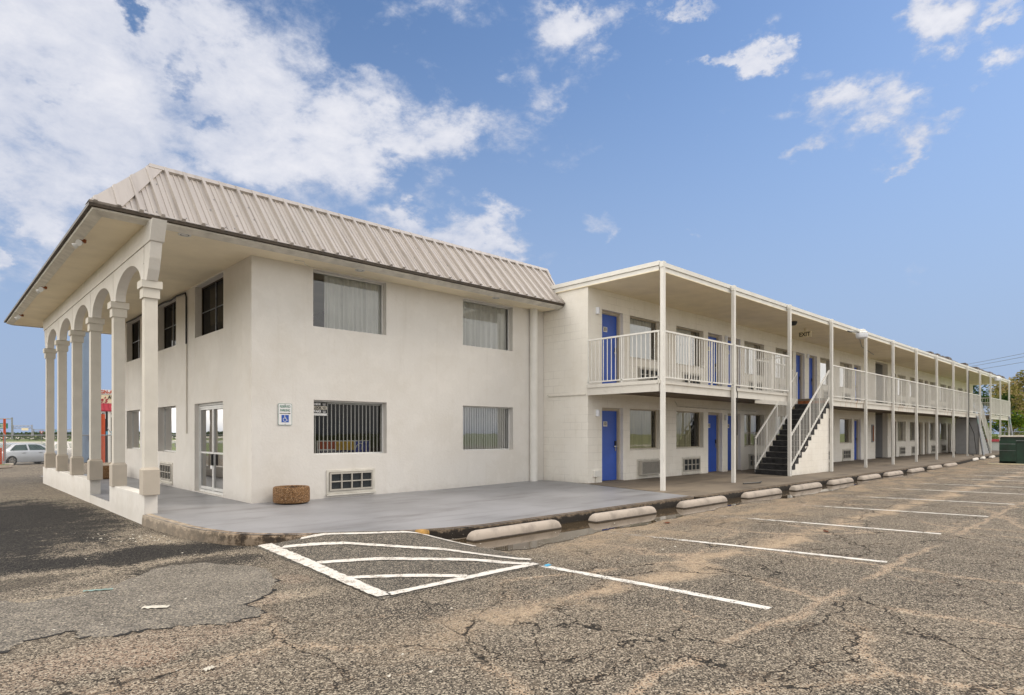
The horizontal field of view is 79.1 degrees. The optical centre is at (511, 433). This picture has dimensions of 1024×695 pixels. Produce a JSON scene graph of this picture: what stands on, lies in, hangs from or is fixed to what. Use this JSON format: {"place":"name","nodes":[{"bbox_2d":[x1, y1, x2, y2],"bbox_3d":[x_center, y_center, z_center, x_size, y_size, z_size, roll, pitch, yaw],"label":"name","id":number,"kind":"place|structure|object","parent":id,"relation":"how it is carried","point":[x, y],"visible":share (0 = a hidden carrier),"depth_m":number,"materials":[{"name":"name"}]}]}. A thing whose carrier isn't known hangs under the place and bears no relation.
{"place":"outdoors","nodes":[
{"label":"outdoors","id":0,"kind":"place"},
{"bbox_2d":[101,414,104,462],"bbox_3d":[-26.365,0.425,39.913,0.251,3.350,0.251,0,0,-43],"label":"steel post","id":1,"kind":"object","parent":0,"point":[103,431],"visible":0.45,"depth_m":39.83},
{"bbox_2d":[0,434,1003,458],"bbox_3d":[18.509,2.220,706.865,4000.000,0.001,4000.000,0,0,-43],"label":"ground","id":2,"kind":"structure","parent":0,"point":[22,440],"depth_m":194.42,"materials":[{"name":"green plant"}]},
{"bbox_2d":[0,417,12,438],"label":"sign gantry","id":3,"kind":"object","parent":2,"relation":"on","point":[1,424],"visible":0.89,"depth_m":189.80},
{"bbox_2d":[0,437,71,442],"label":"highway","id":4,"kind":"structure","parent":2,"relation":"on","point":[29,442],"depth_m":164.27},
{"bbox_2d":[13,425,32,436],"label":"sign gantry","id":5,"kind":"object","parent":4,"relation":"on","point":[25,428],"visible":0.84,"depth_m":249.98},
{"bbox_2d":[0,432,71,436],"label":"woods","id":6,"kind":"object","parent":2,"relation":"on","point":[35,433],"visible":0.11,"depth_m":411.23,"materials":[{"name":"green plant"}]},
{"bbox_2d":[0,434,71,439],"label":"woods","id":7,"kind":"object","parent":2,"relation":"on","point":[34,437],"visible":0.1,"depth_m":196.72,"materials":[{"name":"green plant"}]},
{"bbox_2d":[3,459,105,464],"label":"car lot","id":8,"kind":"structure","parent":2,"relation":"on","point":[27,463],"depth_m":43.44,"materials":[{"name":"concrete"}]},
{"bbox_2d":[3,419,5,460],"bbox_3d":[-29.481,0.375,35.991,0.126,2.450,0.126,0,0,-43],"label":"steel post","id":9,"kind":"object","parent":8,"relation":"on","point":[4,426],"visible":0.58,"depth_m":35.93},
{"bbox_2d":[0,443,67,464],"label":"parked car","id":10,"kind":"object","parent":8,"relation":"on","point":[18,453],"visible":0.48,"depth_m":41.29,"materials":[{"name":"silver metal"}]},
{"bbox_2d":[0,428,111,464],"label":"chain link fence","id":11,"kind":"object","parent":8,"relation":"on","point":[4,443],"visible":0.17,"depth_m":30.20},
{"bbox_2d":[42,442,71,458],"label":"parked car","id":12,"kind":"object","parent":8,"relation":"on","point":[68,449],"visible":0.02,"depth_m":47.15,"materials":[{"name":"metal"}]},
{"bbox_2d":[82,332,88,461],"bbox_3d":[-23.818,-3.700,34.803,0.753,10.600,0.753,0,0,-43],"label":"sign pole","id":13,"kind":"object","parent":8,"relation":"on","point":[85,387],"visible":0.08,"depth_m":34.44,"materials":[{"name":"metal"}]},
{"bbox_2d":[85,390,111,462],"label":"vending machine","id":14,"kind":"object","parent":8,"relation":"on","point":[106,401],"visible":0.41,"depth_m":42.47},
{"bbox_2d":[0,457,1023,694],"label":"parking lot","id":15,"kind":"structure","parent":2,"relation":"on","point":[922,613],"depth_m":5.22,"materials":[{"name":"asphalt"}]},
{"bbox_2d":[0,562,276,650],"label":"asphalt patch","id":16,"kind":"object","parent":15,"relation":"on","point":[213,593],"visible":0.99,"depth_m":5.38,"materials":[{"name":"asphalt"}]},
{"bbox_2d":[0,578,280,652],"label":"patch edge","id":17,"kind":"object","parent":16,"relation":"on","point":[127,633],"visible":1,"depth_m":4.70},
{"bbox_2d":[141,605,169,608],"bbox_3d":[-3.058,1.488,5.314,0.210,0.012,0.087,0,0,-6],"label":"paper scrap","id":18,"kind":"object","parent":16,"relation":"on","point":[156,606],"visible":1,"depth_m":5.32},
{"bbox_2d":[4,163,564,523],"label":"lobby building","id":19,"kind":"structure","parent":15,"relation":"on","point":[228,317],"depth_m":13.46,"materials":[{"name":"paint"}]},
{"bbox_2d":[72,239,85,248],"bbox_3d":[-7.503,-3.283,10.704,0.214,0.174,0.217,0,0,-14],"label":"floodlight","id":20,"kind":"object","parent":19,"relation":"attached to","point":[78,243],"visible":1,"depth_m":10.69,"materials":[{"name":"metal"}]},
{"bbox_2d":[132,320,139,359],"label":"window","id":21,"kind":"structure","parent":19,"relation":"in","point":[135,326],"depth_m":18.71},
{"bbox_2d":[132,410,139,448],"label":"window","id":22,"kind":"structure","parent":19,"relation":"in","point":[135,414],"depth_m":18.71,"materials":[{"name":"glass"}]},
{"bbox_2d":[159,461,172,484],"bbox_3d":[-8.829,1.002,15.788,0.050,0.545,1.120,0,0,-43],"label":"air conditioner","id":23,"kind":"object","parent":19,"relation":"attached to","point":[166,472],"visible":0.97,"depth_m":15.74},
{"bbox_2d":[164,301,175,348],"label":"window","id":24,"kind":"structure","parent":19,"relation":"in","point":[170,310],"depth_m":16.13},
{"bbox_2d":[164,406,175,451],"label":"window","id":25,"kind":"structure","parent":19,"relation":"in","point":[169,412],"depth_m":16.13,"materials":[{"name":"glass"}]},
{"bbox_2d":[199,402,222,494],"bbox_3d":[-6.539,0.319,13.578,0.110,1.982,1.860,0,0,-44],"label":"entrance door","id":26,"kind":"structure","parent":19,"relation":"in","point":[210,420],"depth_m":13.71,"materials":[{"name":"metal"}]},
{"bbox_2d":[202,277,222,335],"bbox_3d":[-6.487,-2.757,13.596,0.048,1.165,1.855,0,0,-44],"label":"window","id":27,"kind":"structure","parent":19,"relation":"in","point":[212,294],"depth_m":13.78,"materials":[{"name":"glass"}]},
{"bbox_2d":[278,403,291,424],"bbox_3d":[-4.447,-0.373,12.140,0.287,0.430,0.014,0,0,-43],"label":"parking sign","id":28,"kind":"object","parent":19,"relation":"attached to","point":[284,413],"visible":1,"depth_m":12.13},
{"bbox_2d":[314,402,326,415],"bbox_3d":[-3.983,-0.505,12.816,0.335,0.271,0.006,0,0,-43],"label":"window sticker","id":29,"kind":"object","parent":19,"relation":"attached to","point":[322,407],"depth_m":12.83,"materials":[{"name":"paper"}]},
{"bbox_2d":[317,440,368,452],"bbox_3d":[-3.713,0.352,13.704,1.280,0.395,0.028,0,0,-43],"label":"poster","id":30,"kind":"object","parent":19,"relation":"attached to","point":[341,446],"visible":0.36,"depth_m":13.68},
{"bbox_2d":[313,271,382,334],"bbox_3d":[-3.519,-2.750,13.311,1.780,1.300,0.106,0,0,-44],"label":"window","id":31,"kind":"structure","parent":19,"relation":"in","point":[350,304],"depth_m":13.40,"materials":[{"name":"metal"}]},
{"bbox_2d":[314,400,382,454],"bbox_3d":[-3.524,-0.115,13.313,1.816,1.170,0.115,0,0,-44],"label":"window","id":32,"kind":"structure","parent":19,"relation":"in","point":[343,403],"depth_m":13.37,"materials":[{"name":"glass"}]},
{"bbox_2d":[326,468,375,495],"bbox_3d":[-3.395,1.022,13.122,1.150,0.525,0.050,0,0,-43],"label":"air conditioner","id":33,"kind":"object","parent":19,"relation":"attached to","point":[360,480],"visible":1,"depth_m":13.10,"materials":[{"name":"metal"}]},
{"bbox_2d":[463,300,508,350],"bbox_3d":[-0.757,-2.750,15.943,1.750,1.300,0.122,0,0,-44],"label":"window","id":34,"kind":"structure","parent":19,"relation":"in","point":[484,325],"depth_m":15.99,"materials":[{"name":"metal"}]},
{"bbox_2d":[463,406,508,450],"bbox_3d":[-0.662,-0.115,16.011,1.882,1.170,0.090,0,0,-44],"label":"window","id":35,"kind":"structure","parent":19,"relation":"in","point":[488,409],"depth_m":16.04,"materials":[{"name":"glass"}]},
{"bbox_2d":[41,474,691,534],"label":"painted walkway","id":36,"kind":"structure","parent":15,"relation":"on","point":[453,507],"depth_m":11.20,"materials":[{"name":"grey paint"}]},
{"bbox_2d":[103,465,108,478],"bbox_3d":[-11.862,1.132,18.108,0.680,0.360,0.680,0,0,-43],"label":"planter","id":37,"kind":"object","parent":36,"relation":"on","point":[105,472],"visible":0.25,"depth_m":17.83,"materials":[{"name":"soil"}]},
{"bbox_2d":[273,485,309,503],"bbox_3d":[-4.207,1.160,11.820,0.670,0.300,0.670,0,0,-43],"label":"planter","id":38,"kind":"object","parent":36,"relation":"on","point":[289,494],"visible":1,"depth_m":11.55,"materials":[{"name":"stone"}]},
{"bbox_2d":[254,530,542,599],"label":"kerb ramp","id":39,"kind":"structure","parent":15,"relation":"on","point":[315,553],"depth_m":7.22,"materials":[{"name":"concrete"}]},
{"bbox_2d":[258,543,390,596],"bbox_3d":[-2.234,1.468,6.958,0.171,0.034,3.317,0,0,-40],"label":"ramp marking","id":40,"kind":"object","parent":39,"relation":"on","point":[331,573],"visible":1,"depth_m":6.70,"materials":[{"name":"paint"}]},
{"bbox_2d":[301,531,474,545],"bbox_3d":[-1.625,1.404,8.327,2.348,0.141,0.451,0,0,3],"label":"ramp marking","id":41,"kind":"object","parent":39,"relation":"on","point":[315,535],"visible":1,"depth_m":8.30,"materials":[{"name":"paint"}]},
{"bbox_2d":[281,542,531,559],"bbox_3d":[-1.360,1.428,7.636,3.238,0.117,0.117,0,0,11],"label":"ramp marking","id":42,"kind":"object","parent":39,"relation":"on","point":[355,543],"visible":1,"depth_m":7.66,"materials":[{"name":"paint"}]},
{"bbox_2d":[350,574,466,577],"bbox_3d":[-1.080,1.475,6.419,1.227,0.018,0.116,0,0,-3],"label":"ramp marking","id":43,"kind":"object","parent":39,"relation":"on","point":[412,575],"visible":1,"depth_m":6.42,"materials":[{"name":"paint"}]},
{"bbox_2d":[317,557,528,563],"bbox_3d":[-1.021,1.454,7.075,2.441,0.062,0.122,0,0,0],"label":"ramp marking","id":44,"kind":"object","parent":39,"relation":"on","point":[406,558],"visible":1,"depth_m":7.08,"materials":[{"name":"paint"}]},
{"bbox_2d":[387,563,537,594],"bbox_3d":[-0.433,1.482,6.413,1.960,0.006,0.126,0,0,-43],"label":"ramp marking","id":45,"kind":"object","parent":39,"relation":"on","point":[459,578],"visible":1,"depth_m":6.34,"materials":[{"name":"paint"}]},
{"bbox_2d":[142,496,693,545],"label":"kerb","id":46,"kind":"structure","parent":15,"relation":"on","point":[206,535],"depth_m":8.96,"materials":[{"name":"concrete"}]},
{"bbox_2d":[415,529,428,534],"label":"kerb end","id":47,"kind":"structure","parent":15,"relation":"on","point":[422,531],"depth_m":8.52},
{"bbox_2d":[53,531,847,687],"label":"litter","id":48,"kind":"object","parent":15,"relation":"on","point":[331,623],"visible":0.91,"depth_m":6.96,"materials":[{"name":"paper"}]},
{"bbox_2d":[466,519,561,541],"bbox_3d":[0.071,1.425,9.194,1.800,0.145,0.210,0,0,-43],"label":"wheel stop","id":49,"kind":"object","parent":15,"relation":"on","point":[506,531],"visible":1,"depth_m":9.02,"materials":[{"name":"concrete"}]},
{"bbox_2d":[588,506,656,522],"bbox_3d":[1.993,1.425,11.018,1.800,0.145,0.210,0,0,-43],"label":"wheel stop","id":50,"kind":"object","parent":15,"relation":"on","point":[618,514],"visible":1,"depth_m":10.83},
{"bbox_2d":[542,565,770,608],"bbox_3d":[1.278,1.496,6.168,2.542,0.001,0.135,0,0,42],"label":"parking line","id":51,"kind":"object","parent":15,"relation":"on","point":[684,591],"visible":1,"depth_m":5.98,"materials":[{"name":"paint"}]},
{"bbox_2d":[451,469,929,549],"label":"puddle water","id":52,"kind":"structure","parent":15,"relation":"on","point":[565,533],"depth_m":10.15,"materials":[{"name":"liquid"}]},
{"bbox_2d":[676,496,727,508],"bbox_3d":[3.989,1.425,12.939,1.800,0.145,0.210,0,0,-44],"label":"wheel stop","id":53,"kind":"object","parent":15,"relation":"on","point":[692,503],"visible":0.99,"depth_m":12.73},
{"bbox_2d":[628,534,886,562],"bbox_3d":[2.756,1.496,8.426,4.033,0.001,0.136,0,0,37],"label":"parking line","id":54,"kind":"object","parent":15,"relation":"on","point":[784,550],"visible":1,"depth_m":7.88,"materials":[{"name":"paint"}]},
{"bbox_2d":[741,488,781,498],"bbox_3d":[5.976,1.425,14.797,1.800,0.145,0.210,0,0,-43],"label":"wheel stop","id":55,"kind":"object","parent":15,"relation":"on","point":[760,493],"visible":1,"depth_m":14.58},
{"bbox_2d":[585,450,998,496],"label":"walkway","id":56,"kind":"structure","parent":15,"relation":"on","point":[694,485],"depth_m":18.56,"materials":[{"name":"brown concrete"}]},
{"bbox_2d":[517,260,1010,490],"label":"room wing","id":57,"kind":"structure","parent":56,"relation":"on","point":[670,323],"depth_m":18.95,"materials":[{"name":"paint"}]},
{"bbox_2d":[593,471,600,482],"bbox_3d":[2.233,1.140,16.278,0.250,0.320,0.060,0,0,-43],"label":"meter box","id":58,"kind":"object","parent":57,"relation":"attached to","point":[596,474],"visible":0.98,"depth_m":16.24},
{"bbox_2d":[602,411,616,480],"bbox_3d":[2.613,0.333,16.904,0.815,1.894,0.104,0,0,-44],"label":"door","id":59,"kind":"structure","parent":57,"relation":"in","point":[609,446],"depth_m":16.95,"materials":[{"name":"blue metal"}]},
{"bbox_2d":[602,314,616,383],"bbox_3d":[2.613,-2.262,16.904,0.815,1.944,0.104,0,0,-44],"label":"door","id":60,"kind":"structure","parent":57,"relation":"in","point":[608,322],"depth_m":16.95,"materials":[{"name":"blue metal"}]},
{"bbox_2d":[630,409,659,449],"bbox_3d":[3.741,-0.133,17.936,1.580,1.275,0.294,0,0,-44],"label":"window","id":61,"kind":"structure","parent":57,"relation":"in","point":[640,420],"depth_m":18.12,"materials":[{"name":"glass"}]},
{"bbox_2d":[630,317,659,361],"bbox_3d":[3.742,-2.737,17.935,1.580,1.295,0.291,0,0,-44],"label":"window","id":62,"kind":"structure","parent":57,"relation":"in","point":[636,325],"depth_m":18.05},
{"bbox_2d":[637,366,657,380],"bbox_3d":[3.953,-1.667,17.916,1.120,0.485,0.050,0,0,-43],"label":"air conditioner","id":63,"kind":"object","parent":57,"relation":"attached to","point":[647,372],"visible":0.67,"depth_m":17.87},
{"bbox_2d":[637,458,659,477],"bbox_3d":[3.980,1.002,17.887,1.120,0.545,0.130,0,0,-43],"label":"air conditioner","id":64,"kind":"object","parent":57,"relation":"attached to","point":[648,468],"visible":0.85,"depth_m":17.80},
{"bbox_2d":[676,411,703,448],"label":"window","id":65,"kind":"structure","parent":57,"relation":"in","point":[683,419],"depth_m":19.75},
{"bbox_2d":[676,327,703,367],"bbox_3d":[5.515,-2.737,19.620,1.678,1.295,0.294,0,0,-44],"label":"window","id":66,"kind":"structure","parent":57,"relation":"in","point":[679,330],"depth_m":19.62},
{"bbox_2d":[682,372,700,383],"bbox_3d":[5.676,-1.667,19.552,1.120,0.485,0.050,0,0,-43],"label":"air conditioner","id":67,"kind":"object","parent":57,"relation":"attached to","point":[696,382],"visible":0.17,"depth_m":19.54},
{"bbox_2d":[682,456,701,474],"bbox_3d":[5.676,1.002,19.552,1.120,0.545,0.050,0,0,-43],"label":"air conditioner","id":68,"kind":"object","parent":57,"relation":"attached to","point":[691,465],"visible":1,"depth_m":19.54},
{"bbox_2d":[708,415,715,471],"bbox_3d":[6.645,0.333,20.731,0.813,1.894,0.104,0,0,-44],"label":"door","id":69,"kind":"structure","parent":57,"relation":"in","point":[711,418],"depth_m":20.79,"materials":[{"name":"blue metal"}]},
{"bbox_2d":[708,336,715,385],"bbox_3d":[6.645,-2.262,20.731,0.813,1.944,0.104,0,0,-44],"label":"door","id":70,"kind":"structure","parent":57,"relation":"in","point":[711,338],"depth_m":20.79,"materials":[{"name":"blue metal"}]},
{"bbox_2d":[728,416,730,469],"bbox_3d":[7.600,0.333,21.637,0.815,1.894,0.104,0,0,-44],"label":"door","id":71,"kind":"structure","parent":57,"relation":"in","point":[729,417],"depth_m":21.65,"materials":[{"name":"blue metal"}]},
{"bbox_2d":[728,341,730,386],"bbox_3d":[7.600,-2.262,21.637,0.815,1.944,0.104,0,0,-44],"label":"door","id":72,"kind":"structure","parent":57,"relation":"in","point":[728,341],"depth_m":21.65,"materials":[{"name":"blue metal"}]},
{"bbox_2d":[744,342,761,375],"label":"window","id":73,"kind":"structure","parent":57,"relation":"in","point":[746,344],"depth_m":22.80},
{"bbox_2d":[744,414,763,446],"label":"window","id":74,"kind":"structure","parent":57,"relation":"in","point":[749,432],"depth_m":22.69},
{"bbox_2d":[748,453,762,468],"bbox_3d":[8.902,1.002,22.613,1.120,0.545,0.050,0,0,-43],"label":"air conditioner","id":75,"kind":"object","parent":57,"relation":"attached to","point":[751,461],"visible":0.52,"depth_m":22.44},
{"bbox_2d":[776,416,784,434],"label":"window","id":76,"kind":"structure","parent":57,"relation":"in","point":[778,416],"depth_m":24.64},
{"bbox_2d":[776,349,786,378],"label":"window","id":77,"kind":"structure","parent":57,"relation":"in","point":[779,351],"depth_m":24.63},
{"bbox_2d":[796,355,799,398],"bbox_3d":[11.721,-2.262,25.547,0.773,1.944,0.104,0,0,-44],"label":"door","id":78,"kind":"structure","parent":57,"relation":"in","point":[797,357],"depth_m":25.73,"materials":[{"name":"blue metal"}]},
{"bbox_2d":[798,328,810,337],"bbox_3d":[10.636,-3.645,22.500,0.054,0.330,0.440,0,0,-43],"label":"exit sign","id":79,"kind":"object","parent":57,"relation":"hanging from","point":[805,334],"visible":1,"depth_m":22.49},
{"bbox_2d":[809,358,811,398],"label":"door","id":80,"kind":"structure","parent":57,"relation":"in","point":[810,359],"depth_m":26.61,"materials":[{"name":"blue metal"}]},
{"bbox_2d":[820,358,829,385],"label":"window","id":81,"kind":"structure","parent":57,"relation":"in","point":[824,364],"depth_m":27.59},
{"bbox_2d":[840,419,848,443],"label":"window","id":82,"kind":"structure","parent":57,"relation":"in","point":[842,439],"depth_m":29.34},
{"bbox_2d":[840,363,848,388],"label":"window","id":83,"kind":"structure","parent":57,"relation":"in","point":[841,364],"depth_m":29.36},
{"bbox_2d":[842,449,850,460],"bbox_3d":[15.726,1.002,29.088,1.120,0.545,0.050,0,0,-43],"label":"air conditioner","id":84,"kind":"object","parent":57,"relation":"attached to","point":[846,454],"visible":1,"depth_m":29.03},
{"bbox_2d":[854,421,856,459],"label":"door","id":85,"kind":"structure","parent":57,"relation":"in","point":[855,439],"depth_m":30.43,"materials":[{"name":"blue metal"}]},
{"bbox_2d":[847,329,867,338],"bbox_3d":[12.950,-3.743,23.140,0.987,0.355,0.428,0,0,-39],"label":"security light","id":86,"kind":"object","parent":57,"relation":"attached to","point":[861,333],"visible":1,"depth_m":23.17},
{"bbox_2d":[871,425,873,441],"bbox_3d":[18.433,0.000,31.654,0.280,0.900,0.054,0,0,-43],"label":"vending sign","id":87,"kind":"object","parent":57,"relation":"attached to","point":[872,433],"visible":1,"depth_m":31.57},
{"bbox_2d":[898,421,905,441],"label":"window","id":88,"kind":"structure","parent":57,"relation":"in","point":[899,424],"depth_m":35.67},
{"bbox_2d":[899,446,905,455],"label":"air conditioner","id":89,"kind":"object","parent":57,"relation":"attached to","point":[901,450],"visible":1,"depth_m":35.17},
{"bbox_2d":[910,422,914,440],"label":"window","id":90,"kind":"structure","parent":57,"relation":"in","point":[910,422],"depth_m":37.34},
{"bbox_2d":[930,423,934,440],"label":"window","id":91,"kind":"structure","parent":57,"relation":"in","point":[931,424],"depth_m":40.36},
{"bbox_2d":[940,423,943,440],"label":"window","id":92,"kind":"structure","parent":57,"relation":"in","point":[941,424],"depth_m":42.17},
{"bbox_2d":[754,370,829,475],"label":"staircase","id":93,"kind":"structure","parent":56,"relation":"on","point":[810,437],"depth_m":20.85,"materials":[{"name":"metal"}]},
{"bbox_2d":[956,403,989,453],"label":"staircase","id":94,"kind":"structure","parent":56,"relation":"on","point":[960,435],"depth_m":39.98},
{"bbox_2d":[976,415,983,454],"bbox_3d":[28.884,0.130,38.221,0.137,2.517,0.960,0,0,15],"label":"leaning pole","id":95,"kind":"object","parent":56,"relation":"on","point":[979,431],"visible":0.96,"depth_m":38.20,"materials":[{"name":"white metal"}]},
{"bbox_2d":[789,482,821,490],"bbox_3d":[7.906,1.425,16.656,1.800,0.145,0.210,0,0,-43],"label":"wheel stop","id":96,"kind":"object","parent":15,"relation":"on","point":[807,486],"visible":0.99,"depth_m":16.43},
{"bbox_2d":[724,516,940,533],"bbox_3d":[4.826,1.496,10.437,3.957,0.001,0.134,0,0,37],"label":"parking line","id":97,"kind":"object","parent":15,"relation":"on","point":[849,526],"visible":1,"depth_m":9.96,"materials":[{"name":"paint"}]},
{"bbox_2d":[826,477,853,484],"bbox_3d":[9.800,1.425,18.481,1.800,0.145,0.210,0,0,-44],"label":"wheel stop","id":98,"kind":"object","parent":15,"relation":"on","point":[840,481],"visible":0.99,"depth_m":18.23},
{"bbox_2d":[696,454,998,498],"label":"kerb","id":99,"kind":"structure","parent":15,"relation":"on","point":[739,493],"depth_m":17.59,"materials":[{"name":"concrete"}]},
{"bbox_2d":[857,474,880,480],"bbox_3d":[11.700,1.425,20.285,1.800,0.145,0.210,0,0,-43],"label":"wheel stop","id":100,"kind":"object","parent":15,"relation":"on","point":[868,477],"visible":0.98,"depth_m":20.00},
{"bbox_2d":[780,503,987,516],"bbox_3d":[6.896,1.496,12.363,4.143,0.001,0.136,0,0,35],"label":"parking line","id":101,"kind":"object","parent":15,"relation":"on","point":[904,511],"visible":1,"depth_m":11.87,"materials":[{"name":"paint"}]},
{"bbox_2d":[883,470,902,476],"bbox_3d":[13.586,1.425,22.074,1.800,0.145,0.210,0,0,-44],"label":"wheel stop","id":102,"kind":"object","parent":15,"relation":"on","point":[892,473],"visible":1,"depth_m":21.76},
{"bbox_2d":[907,467,924,472],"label":"wheel stop","id":103,"kind":"object","parent":15,"relation":"on","point":[915,470],"visible":0.95,"depth_m":23.75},
{"bbox_2d":[865,496,1003,503],"bbox_3d":[8.928,1.496,14.257,4.105,0.001,0.136,0,0,34],"label":"parking line","id":104,"kind":"object","parent":15,"relation":"on","point":[944,500],"visible":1,"depth_m":13.82,"materials":[{"name":"paint"}]},
{"bbox_2d":[927,465,942,469],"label":"wheel stop","id":105,"kind":"object","parent":15,"relation":"on","point":[934,467],"visible":0.98,"depth_m":25.98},
{"bbox_2d":[943,463,957,466],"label":"wheel stop","id":106,"kind":"object","parent":15,"relation":"on","point":[950,464],"visible":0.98,"depth_m":27.89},
{"bbox_2d":[998,435,1023,463],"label":"dumpster","id":107,"kind":"object","parent":15,"relation":"on","point":[1011,448],"visible":0.99,"depth_m":30.09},
{"bbox_2d":[973,385,992,430],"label":"tree","id":108,"kind":"object","parent":2,"relation":"on","point":[975,389],"visible":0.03,"depth_m":73.69,"materials":[{"name":"green plant"}]},
{"bbox_2d":[983,423,998,438],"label":"bush","id":109,"kind":"object","parent":2,"relation":"on","point":[994,437],"visible":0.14,"depth_m":59.07,"materials":[{"name":"green plant"}]},
{"bbox_2d":[975,389,1022,431],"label":"tree","id":110,"kind":"object","parent":2,"relation":"on","point":[1004,396],"visible":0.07,"depth_m":63.45,"materials":[{"name":"green plant"}]},
{"bbox_2d":[986,370,1023,428],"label":"tree","id":111,"kind":"object","parent":2,"relation":"on","point":[1015,391],"visible":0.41,"depth_m":68.04,"materials":[{"name":"green plant"}]},
{"bbox_2d":[993,410,1023,434],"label":"tree","id":112,"kind":"object","parent":2,"relation":"on","point":[1019,422],"visible":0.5,"depth_m":61.55,"materials":[{"name":"green plant"}]},
{"bbox_2d":[1002,380,1023,434],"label":"tree","id":113,"kind":"object","parent":2,"relation":"on","point":[1016,433],"visible":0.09,"depth_m":78.08,"materials":[{"name":"green plant"}]},
{"bbox_2d":[0,0,1023,433],"label":"sky","id":114,"kind":"structure","parent":0,"point":[859,164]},
{"bbox_2d":[970,353,1023,368],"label":"power line","id":115,"kind":"object","parent":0,"point":[999,361],"visible":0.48,"depth_m":120.75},
{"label":"lawn","id":116,"kind":"structure","parent":0,"visible":0},
{"bbox_2d":[987,442,998,449],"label":"garden wall","id":117,"kind":"structure","parent":116,"relation":"on","point":[993,447],"depth_m":55.85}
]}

